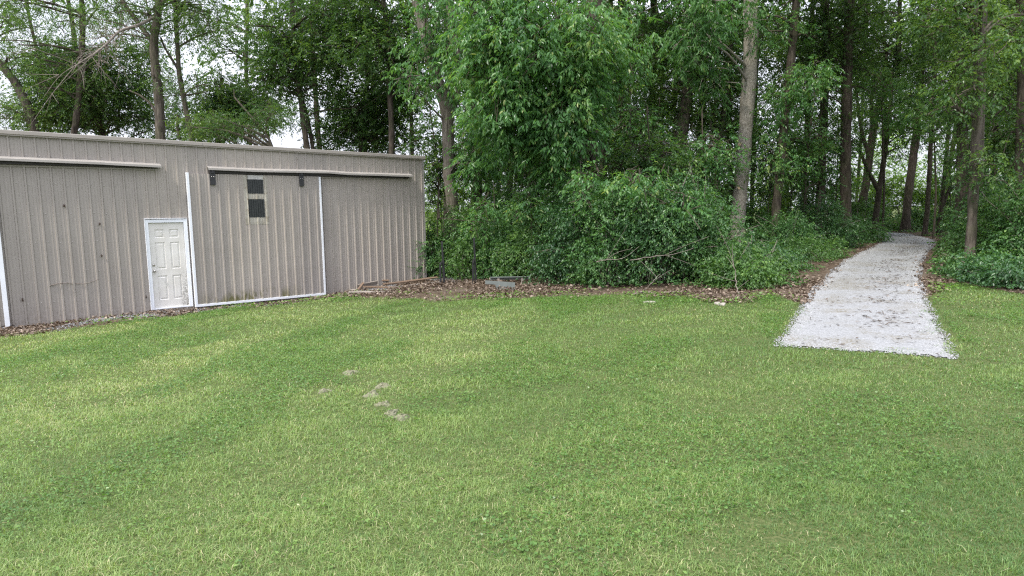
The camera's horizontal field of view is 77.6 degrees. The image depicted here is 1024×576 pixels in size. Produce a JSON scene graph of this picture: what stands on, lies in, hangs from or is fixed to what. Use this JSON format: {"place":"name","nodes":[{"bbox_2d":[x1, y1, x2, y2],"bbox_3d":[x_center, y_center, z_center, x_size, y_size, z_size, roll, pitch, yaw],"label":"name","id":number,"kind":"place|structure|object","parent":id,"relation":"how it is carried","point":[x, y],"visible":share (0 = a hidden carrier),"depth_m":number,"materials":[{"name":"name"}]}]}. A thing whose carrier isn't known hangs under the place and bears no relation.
{"place":"outdoors","nodes":[
{"label":"outdoors","id":0,"kind":"place"},
{"bbox_2d":[0,0,1007,211],"label":"sky","id":1,"kind":"structure","parent":0,"point":[293,143],"materials":[{"name":"white"}]},
{"bbox_2d":[0,206,1023,575],"bbox_3d":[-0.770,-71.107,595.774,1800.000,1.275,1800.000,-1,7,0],"label":"ground","id":2,"kind":"structure","parent":0,"point":[746,530],"depth_m":5.57,"materials":[{"name":"green plant"}]},
{"bbox_2d":[0,0,67,132],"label":"locust tree","id":3,"kind":"object","parent":2,"relation":"on","point":[28,113],"visible":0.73,"depth_m":26.06,"materials":[{"name":"green plant"}]},
{"bbox_2d":[0,0,109,132],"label":"woodland tree","id":4,"kind":"object","parent":2,"relation":"on","point":[32,33],"visible":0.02,"depth_m":41.18,"materials":[{"name":"green plant"}]},
{"bbox_2d":[0,0,135,133],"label":"locust tree","id":5,"kind":"object","parent":2,"relation":"on","point":[79,87],"visible":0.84,"depth_m":25.43,"materials":[{"name":"green plant"}]},
{"bbox_2d":[0,0,184,140],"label":"maple tree","id":6,"kind":"object","parent":2,"relation":"on","point":[99,126],"visible":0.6,"depth_m":27.48,"materials":[{"name":"green plant"}]},
{"bbox_2d":[0,0,266,139],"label":"locust tree","id":7,"kind":"object","parent":2,"relation":"on","point":[154,30],"visible":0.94,"depth_m":23.86,"materials":[{"name":"green plant"}]},
{"bbox_2d":[95,0,208,140],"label":"woodland tree","id":8,"kind":"object","parent":2,"relation":"on","point":[173,95],"visible":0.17,"depth_m":44.77,"materials":[{"name":"green plant"}]},
{"bbox_2d":[150,0,243,141],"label":"locust tree","id":9,"kind":"object","parent":2,"relation":"on","point":[177,64],"visible":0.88,"depth_m":24.46,"materials":[{"name":"green plant"}]},
{"bbox_2d":[0,129,426,327],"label":"storage shed","id":10,"kind":"structure","parent":2,"relation":"on","point":[187,225],"depth_m":15.74,"materials":[{"name":"beige metal"}]},
{"bbox_2d":[0,235,9,327],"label":"sliding door","id":11,"kind":"structure","parent":10,"relation":"in","point":[4,311],"depth_m":13.56,"materials":[{"name":"beige metal"}]},
{"bbox_2d":[148,222,188,307],"bbox_3d":[-8.393,-0.562,15.569,0.756,2.058,0.113,-6,9,-38],"label":"door","id":12,"kind":"structure","parent":10,"relation":"in","point":[167,247],"depth_m":15.58,"materials":[{"name":"white paint"}]},
{"bbox_2d":[185,170,325,306],"bbox_3d":[-6.625,-1.363,16.792,3.400,3.425,0.135,-6,9,-38],"label":"sliding door","id":13,"kind":"structure","parent":10,"relation":"in","point":[253,238],"depth_m":16.70,"materials":[{"name":"beige metal"}]},
{"bbox_2d":[165,62,289,144],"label":"maple tree","id":14,"kind":"object","parent":2,"relation":"on","point":[229,100],"visible":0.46,"depth_m":27.55,"materials":[{"name":"green plant"}]},
{"bbox_2d":[162,92,313,146],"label":"locust tree","id":15,"kind":"object","parent":2,"relation":"on","point":[242,134],"visible":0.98,"depth_m":23.60,"materials":[{"name":"green plant"}]},
{"bbox_2d":[181,0,308,144],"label":"woodland tree","id":16,"kind":"object","parent":2,"relation":"on","point":[237,56],"visible":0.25,"depth_m":38.14,"materials":[{"name":"green plant"}]},
{"bbox_2d":[46,276,502,332],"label":"stone chips","id":17,"kind":"object","parent":2,"relation":"on","point":[140,315],"visible":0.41,"depth_m":14.73,"materials":[{"name":"stone"}]},
{"bbox_2d":[230,0,377,148],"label":"maple tree","id":18,"kind":"object","parent":2,"relation":"on","point":[298,73],"visible":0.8,"depth_m":24.62,"materials":[{"name":"green plant"}]},
{"bbox_2d":[237,0,379,152],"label":"woodland tree","id":19,"kind":"object","parent":2,"relation":"on","point":[314,101],"visible":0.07,"depth_m":34.52,"materials":[{"name":"green plant"}]},
{"bbox_2d":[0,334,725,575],"bbox_3d":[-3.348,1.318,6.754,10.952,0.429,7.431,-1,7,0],"label":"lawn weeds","id":20,"kind":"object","parent":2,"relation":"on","point":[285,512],"visible":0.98,"depth_m":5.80,"materials":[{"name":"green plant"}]},
{"bbox_2d":[282,0,444,153],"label":"maple tree","id":21,"kind":"object","parent":2,"relation":"on","point":[387,32],"visible":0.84,"depth_m":23.36,"materials":[{"name":"green plant"}]},
{"bbox_2d":[297,0,437,155],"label":"maple tree","id":22,"kind":"object","parent":2,"relation":"on","point":[373,136],"visible":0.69,"depth_m":26.33,"materials":[{"name":"green plant"}]},
{"bbox_2d":[377,0,444,155],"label":"woodland tree","id":23,"kind":"object","parent":2,"relation":"on","point":[431,16],"visible":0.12,"depth_m":35.77,"materials":[{"name":"green plant"}]},
{"bbox_2d":[332,0,503,268],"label":"hickory tree","id":24,"kind":"object","parent":2,"relation":"on","point":[425,35],"visible":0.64,"depth_m":20.39,"materials":[{"name":"green plant"}]},
{"bbox_2d":[394,108,467,236],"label":"understory maple","id":25,"kind":"object","parent":2,"relation":"on","point":[436,163],"visible":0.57,"depth_m":23.42,"materials":[{"name":"green plant"}]},
{"bbox_2d":[408,217,457,278],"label":"shrub","id":26,"kind":"object","parent":2,"relation":"on","point":[431,254],"visible":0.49,"depth_m":20.21,"materials":[{"name":"green plant"}]},
{"bbox_2d":[412,123,472,233],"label":"sapling","id":27,"kind":"object","parent":2,"relation":"on","point":[431,191],"visible":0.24,"depth_m":24.57,"materials":[{"name":"green plant"}]},
{"bbox_2d":[425,179,490,245],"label":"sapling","id":28,"kind":"object","parent":2,"relation":"on","point":[427,213],"visible":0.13,"depth_m":35.47,"materials":[{"name":"green plant"}]},
{"bbox_2d":[426,215,495,280],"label":"shrub","id":29,"kind":"object","parent":2,"relation":"on","point":[462,273],"visible":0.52,"depth_m":19.60,"materials":[{"name":"green plant"}]},
{"bbox_2d":[426,194,496,273],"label":"shrub","id":30,"kind":"object","parent":2,"relation":"on","point":[452,222],"visible":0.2,"depth_m":20.52,"materials":[{"name":"green plant"}]},
{"bbox_2d":[438,192,509,278],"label":"young tree","id":31,"kind":"object","parent":2,"relation":"on","point":[493,211],"visible":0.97,"depth_m":19.02,"materials":[{"name":"green plant"}]},
{"bbox_2d":[443,182,537,276],"bbox_3d":[-0.453,-1.873,20.329,3.559,2.973,3.372,-1,7,0],"label":"shrub","id":32,"kind":"object","parent":2,"relation":"on","point":[510,226],"visible":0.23,"depth_m":19.89,"materials":[{"name":"green plant"}]},
{"bbox_2d":[443,178,560,269],"bbox_3d":[-0.176,-2.226,22.089,4.599,3.257,4.069,-1,7,0],"label":"shrub","id":33,"kind":"object","parent":2,"relation":"on","point":[505,194],"visible":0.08,"depth_m":21.65,"materials":[{"name":"green plant"}]},
{"bbox_2d":[464,222,543,278],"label":"shrub","id":34,"kind":"object","parent":2,"relation":"on","point":[491,246],"visible":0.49,"depth_m":19.01,"materials":[{"name":"green plant"}]},
{"bbox_2d":[0,282,1023,575],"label":"clover patches","id":35,"kind":"object","parent":2,"relation":"on","point":[342,326],"visible":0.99,"depth_m":6.12,"materials":[{"name":"green plant"}]},
{"bbox_2d":[0,238,1023,337],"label":"fallen leaves","id":36,"kind":"object","parent":2,"relation":"on","point":[422,285],"visible":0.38,"depth_m":15.13,"materials":[{"name":"brown plant"}]},
{"bbox_2d":[51,280,977,324],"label":"lawn edge weeds","id":37,"kind":"object","parent":2,"relation":"on","point":[658,294],"visible":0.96,"depth_m":14.00,"materials":[{"name":"green plant"}]},
{"bbox_2d":[498,157,555,277],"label":"young tree","id":38,"kind":"object","parent":2,"relation":"on","point":[522,203],"visible":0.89,"depth_m":17.79,"materials":[{"name":"green plant"}]},
{"bbox_2d":[488,189,591,280],"bbox_3d":[0.786,-1.622,18.858,3.217,2.730,3.183,-1,7,0],"label":"shrub","id":39,"kind":"object","parent":2,"relation":"on","point":[519,248],"visible":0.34,"depth_m":18.21,"materials":[{"name":"green plant"}]},
{"bbox_2d":[428,0,669,209],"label":"hickory tree","id":40,"kind":"object","parent":2,"relation":"on","point":[575,75],"visible":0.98,"depth_m":16.48,"materials":[{"name":"green plant"}]},
{"bbox_2d":[514,161,627,285],"bbox_3d":[1.672,-1.746,17.173,3.252,3.309,3.232,-1,7,0],"label":"shrub","id":41,"kind":"object","parent":2,"relation":"on","point":[554,224],"visible":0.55,"depth_m":16.76,"materials":[{"name":"green plant"}]},
{"bbox_2d":[556,159,615,284],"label":"young tree","id":42,"kind":"object","parent":2,"relation":"on","point":[579,180],"visible":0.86,"depth_m":16.08,"materials":[{"name":"green plant"}]},
{"bbox_2d":[556,171,674,287],"bbox_3d":[2.703,-1.508,16.134,3.313,2.977,2.796,-1,7,0],"label":"shrub","id":43,"kind":"object","parent":2,"relation":"on","point":[607,204],"visible":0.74,"depth_m":15.75,"materials":[{"name":"green plant"}]},
{"bbox_2d":[585,83,663,192],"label":"understory maple","id":44,"kind":"object","parent":2,"relation":"on","point":[619,100],"visible":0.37,"depth_m":23.12,"materials":[{"name":"green plant"}]},
{"bbox_2d":[587,0,667,179],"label":"woodland tree","id":45,"kind":"object","parent":2,"relation":"on","point":[637,71],"visible":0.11,"depth_m":23.85,"materials":[{"name":"green plant"}]},
{"bbox_2d":[599,154,678,284],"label":"young tree","id":46,"kind":"object","parent":2,"relation":"on","point":[639,178],"visible":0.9,"depth_m":15.27,"materials":[{"name":"green plant"}]},
{"bbox_2d":[577,106,704,188],"bbox_3d":[4.093,-3.032,19.900,3.854,5.143,3.599,4,8,30],"label":"understory maple","id":47,"kind":"object","parent":2,"relation":"on","point":[646,150],"visible":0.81,"depth_m":19.35,"materials":[{"name":"green plant"}]},
{"bbox_2d":[600,74,681,255],"bbox_3d":[4.398,-4.136,22.288,3.199,6.737,3.368,-6,9,-37],"label":"sapling","id":48,"kind":"object","parent":2,"relation":"on","point":[639,133],"visible":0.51,"depth_m":21.89,"materials":[{"name":"green plant"}]},
{"bbox_2d":[607,0,685,192],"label":"woodland tree","id":49,"kind":"object","parent":2,"relation":"on","point":[653,29],"visible":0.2,"depth_m":26.65,"materials":[{"name":"green plant"}]},
{"bbox_2d":[611,90,700,191],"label":"sapling","id":50,"kind":"object","parent":2,"relation":"on","point":[665,121],"visible":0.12,"depth_m":24.08,"materials":[{"name":"green plant"}]},
{"bbox_2d":[596,167,716,285],"bbox_3d":[3.609,-1.549,15.842,3.126,2.994,2.750,-1,7,0],"label":"shrub","id":51,"kind":"object","parent":2,"relation":"on","point":[666,247],"visible":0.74,"depth_m":15.36,"materials":[{"name":"green plant"}]},
{"bbox_2d":[646,189,712,282],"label":"young tree","id":52,"kind":"object","parent":2,"relation":"on","point":[689,211],"visible":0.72,"depth_m":15.11,"materials":[{"name":"green plant"}]},
{"bbox_2d":[619,0,764,189],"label":"woodland tree","id":53,"kind":"object","parent":2,"relation":"on","point":[685,101],"visible":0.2,"depth_m":25.93,"materials":[{"name":"green plant"}]},
{"bbox_2d":[644,164,768,283],"bbox_3d":[4.685,-1.634,15.963,2.976,3.051,2.577,-3,8,-21],"label":"shrub","id":54,"kind":"object","parent":2,"relation":"on","point":[718,242],"visible":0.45,"depth_m":15.54,"materials":[{"name":"green plant"}]},
{"bbox_2d":[662,106,752,200],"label":"understory maple","id":55,"kind":"object","parent":2,"relation":"on","point":[708,159],"visible":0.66,"depth_m":20.28,"materials":[{"name":"green plant"}]},
{"bbox_2d":[425,127,989,232],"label":"distant woods","id":56,"kind":"object","parent":2,"relation":"on","point":[919,168],"visible":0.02,"depth_m":62.07,"materials":[{"name":"green plant"}]},
{"bbox_2d":[637,0,786,219],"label":"woodland tree","id":57,"kind":"object","parent":2,"relation":"on","point":[724,111],"visible":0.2,"depth_m":26.03,"materials":[{"name":"green plant"}]},
{"bbox_2d":[674,114,754,255],"bbox_3d":[7.348,-3.801,23.701,3.131,5.488,2.706,4,9,36],"label":"sapling","id":58,"kind":"object","parent":2,"relation":"on","point":[710,139],"visible":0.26,"depth_m":23.50,"materials":[{"name":"green plant"}]},
{"bbox_2d":[657,51,778,145],"bbox_3d":[8.357,-5.679,26.357,4.723,8.474,3.465,6,9,41],"label":"understory maple","id":59,"kind":"object","parent":2,"relation":"on","point":[713,115],"visible":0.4,"depth_m":26.00,"materials":[{"name":"green plant"}]},
{"bbox_2d":[443,223,1014,287],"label":"undergrowth","id":60,"kind":"object","parent":2,"relation":"on","point":[912,231],"visible":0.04,"depth_m":18.01,"materials":[{"name":"green plant"}]},
{"bbox_2d":[688,190,771,244],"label":"shrub","id":61,"kind":"object","parent":2,"relation":"on","point":[753,211],"visible":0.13,"depth_m":25.14,"materials":[{"name":"green plant"}]},
{"bbox_2d":[656,0,804,251],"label":"tree","id":62,"kind":"object","parent":2,"relation":"on","point":[705,36],"visible":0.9,"depth_m":22.16,"materials":[{"name":"green plant"}]},
{"bbox_2d":[676,0,790,235],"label":"woodland tree","id":63,"kind":"object","parent":2,"relation":"on","point":[764,2],"visible":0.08,"depth_m":31.36,"materials":[{"name":"green plant"}]},
{"bbox_2d":[688,239,784,290],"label":"shrub","id":64,"kind":"object","parent":2,"relation":"on","point":[744,269],"visible":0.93,"depth_m":14.52,"materials":[{"name":"green plant"}]},
{"bbox_2d":[722,0,807,226],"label":"woodland tree","id":65,"kind":"object","parent":2,"relation":"on","point":[765,80],"visible":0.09,"depth_m":37.42,"materials":[{"name":"green plant"}]},
{"bbox_2d":[720,231,810,272],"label":"shrub","id":66,"kind":"object","parent":2,"relation":"on","point":[766,246],"visible":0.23,"depth_m":17.28,"materials":[{"name":"green plant"}]},
{"bbox_2d":[698,0,848,240],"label":"woodland tree","id":67,"kind":"object","parent":2,"relation":"on","point":[785,102],"visible":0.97,"depth_m":22.42,"materials":[{"name":"green plant"}]},
{"bbox_2d":[741,237,810,285],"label":"shrub","id":68,"kind":"object","parent":2,"relation":"on","point":[793,269],"visible":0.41,"depth_m":15.11,"materials":[{"name":"green plant"}]},
{"bbox_2d":[747,141,806,215],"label":"sapling","id":69,"kind":"object","parent":2,"relation":"on","point":[770,184],"visible":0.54,"depth_m":25.03,"materials":[{"name":"green plant"}]},
{"bbox_2d":[737,205,832,248],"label":"shrub","id":70,"kind":"object","parent":2,"relation":"on","point":[789,224],"visible":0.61,"depth_m":22.21,"materials":[{"name":"green plant"}]},
{"bbox_2d":[732,120,838,218],"bbox_3d":[11.000,-4.262,26.547,4.347,5.425,3.461,-1,7,0],"label":"understory maple","id":71,"kind":"object","parent":2,"relation":"on","point":[793,142],"visible":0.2,"depth_m":26.09,"materials":[{"name":"green plant"}]},
{"bbox_2d":[765,91,845,214],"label":"sapling","id":72,"kind":"object","parent":2,"relation":"on","point":[805,143],"visible":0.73,"depth_m":25.27,"materials":[{"name":"green plant"}]},
{"bbox_2d":[782,234,840,261],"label":"shrub","id":73,"kind":"object","parent":2,"relation":"on","point":[818,251],"visible":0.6,"depth_m":20.16,"materials":[{"name":"green plant"}]},
{"bbox_2d":[760,0,865,232],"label":"woodland tree","id":74,"kind":"object","parent":2,"relation":"on","point":[807,116],"visible":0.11,"depth_m":34.94,"materials":[{"name":"green plant"}]},
{"bbox_2d":[779,232,855,258],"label":"shrub","id":75,"kind":"object","parent":2,"relation":"on","point":[829,245],"visible":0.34,"depth_m":21.07,"materials":[{"name":"green plant"}]},
{"bbox_2d":[781,189,871,247],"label":"shrub","id":76,"kind":"object","parent":2,"relation":"on","point":[833,222],"visible":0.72,"depth_m":24.98,"materials":[{"name":"green plant"}]},
{"bbox_2d":[788,125,865,193],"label":"understory maple","id":77,"kind":"object","parent":2,"relation":"on","point":[829,169],"visible":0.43,"depth_m":29.05,"materials":[{"name":"green plant"}]},
{"bbox_2d":[792,176,871,230],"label":"shrub","id":78,"kind":"object","parent":2,"relation":"on","point":[854,205],"visible":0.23,"depth_m":36.87,"materials":[{"name":"green plant"}]},
{"bbox_2d":[760,0,905,238],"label":"woodland tree","id":79,"kind":"object","parent":2,"relation":"on","point":[823,110],"visible":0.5,"depth_m":28.52,"materials":[{"name":"green plant"}]},
{"bbox_2d":[758,0,917,240],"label":"woodland tree","id":80,"kind":"object","parent":2,"relation":"on","point":[847,31],"visible":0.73,"depth_m":27.89,"materials":[{"name":"green plant"}]},
{"bbox_2d":[804,104,881,216],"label":"sapling","id":81,"kind":"object","parent":2,"relation":"on","point":[853,146],"visible":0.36,"depth_m":32.15,"materials":[{"name":"green plant"}]},
{"bbox_2d":[802,0,907,161],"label":"woodland tree","id":82,"kind":"object","parent":2,"relation":"on","point":[891,3],"visible":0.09,"depth_m":41.54,"materials":[{"name":"green plant"}]},
{"bbox_2d":[817,209,893,242],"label":"shrub","id":83,"kind":"object","parent":2,"relation":"on","point":[875,231],"visible":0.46,"depth_m":28.05,"materials":[{"name":"green plant"}]},
{"bbox_2d":[813,0,944,221],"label":"woodland tree","id":84,"kind":"object","parent":2,"relation":"on","point":[896,51],"visible":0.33,"depth_m":36.47,"materials":[{"name":"green plant"}]},
{"bbox_2d":[837,67,931,230],"bbox_3d":[18.721,-6.870,32.685,4.570,8.722,3.943,-4,8,-28],"label":"understory maple","id":85,"kind":"object","parent":2,"relation":"on","point":[891,100],"visible":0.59,"depth_m":32.17,"materials":[{"name":"green plant"}]},
{"bbox_2d":[854,0,931,210],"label":"woodland tree","id":86,"kind":"object","parent":2,"relation":"on","point":[891,156],"visible":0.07,"depth_m":48.77,"materials":[{"name":"green plant"}]},
{"bbox_2d":[851,72,940,233],"bbox_3d":[20.495,-7.129,34.379,4.741,8.784,3.092,-1,7,0],"label":"woodland tree","id":87,"kind":"object","parent":2,"relation":"on","point":[878,186],"visible":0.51,"depth_m":34.39,"materials":[{"name":"green plant"}]},
{"bbox_2d":[865,171,943,224],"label":"shrub","id":88,"kind":"object","parent":2,"relation":"on","point":[917,196],"visible":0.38,"depth_m":42.28,"materials":[{"name":"green plant"}]},
{"bbox_2d":[868,205,950,230],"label":"shrub","id":89,"kind":"object","parent":2,"relation":"on","point":[918,213],"visible":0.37,"depth_m":39.26,"materials":[{"name":"green plant"}]},
{"bbox_2d":[870,0,952,231],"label":"woodland tree","id":90,"kind":"object","parent":2,"relation":"on","point":[905,223],"visible":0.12,"depth_m":37.30,"materials":[{"name":"green plant"}]},
{"bbox_2d":[872,85,970,238],"bbox_3d":[19.407,-5.780,29.628,4.405,7.253,3.734,-1,7,0],"label":"understory maple","id":91,"kind":"object","parent":2,"relation":"on","point":[917,129],"visible":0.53,"depth_m":29.62,"materials":[{"name":"green plant"}]},
{"bbox_2d":[914,0,955,234],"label":"woodland tree","id":92,"kind":"object","parent":2,"relation":"on","point":[944,196],"visible":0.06,"depth_m":33.61,"materials":[{"name":"green plant"}]},
{"bbox_2d":[861,0,1018,245],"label":"woodland tree","id":93,"kind":"object","parent":2,"relation":"on","point":[958,130],"visible":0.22,"depth_m":21.79,"materials":[{"name":"green plant"}]},
{"bbox_2d":[894,0,990,235],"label":"woodland tree","id":94,"kind":"object","parent":2,"relation":"on","point":[928,194],"visible":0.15,"depth_m":32.50,"materials":[{"name":"green plant"}]},
{"bbox_2d":[884,0,1023,259],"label":"woodland tree","id":95,"kind":"object","parent":2,"relation":"on","point":[980,50],"visible":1,"depth_m":14.85,"materials":[{"name":"green plant"}]},
{"bbox_2d":[925,239,1019,278],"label":"shrub","id":96,"kind":"object","parent":2,"relation":"on","point":[943,270],"visible":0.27,"depth_m":14.81,"materials":[{"name":"green plant"}]},
{"bbox_2d":[934,166,1012,248],"bbox_3d":[16.005,-2.661,20.854,3.457,3.148,3.760,5,9,37],"label":"shrub","id":97,"kind":"object","parent":2,"relation":"on","point":[965,206],"visible":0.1,"depth_m":20.77,"materials":[{"name":"green plant"}]},
{"bbox_2d":[926,172,1023,262],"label":"shrub","id":98,"kind":"object","parent":2,"relation":"on","point":[984,218],"visible":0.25,"depth_m":16.53,"materials":[{"name":"green plant"}]},
{"bbox_2d":[935,64,1016,176],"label":"sapling","id":99,"kind":"object","parent":2,"relation":"on","point":[1006,99],"visible":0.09,"depth_m":22.24,"materials":[{"name":"green plant"}]},
{"bbox_2d":[936,88,1023,216],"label":"understory maple","id":100,"kind":"object","parent":2,"relation":"on","point":[993,128],"visible":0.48,"depth_m":19.50,"materials":[{"name":"green plant"}]},
{"bbox_2d":[942,244,1023,288],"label":"shrub","id":101,"kind":"object","parent":2,"relation":"on","point":[1008,275],"visible":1,"depth_m":13.23,"materials":[{"name":"green plant"}]},
{"bbox_2d":[946,0,1023,207],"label":"woodland tree","id":102,"kind":"object","parent":2,"relation":"on","point":[1019,131],"visible":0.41,"depth_m":18.52,"materials":[{"name":"green plant"}]},
{"bbox_2d":[972,170,1023,266],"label":"shrub","id":103,"kind":"object","parent":2,"relation":"on","point":[1013,238],"visible":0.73,"depth_m":15.17,"materials":[{"name":"green plant"}]},
{"bbox_2d":[774,232,958,358],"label":"path","id":104,"kind":"structure","parent":0,"point":[865,333],"depth_m":10.97,"materials":[{"name":"grey gravel"}]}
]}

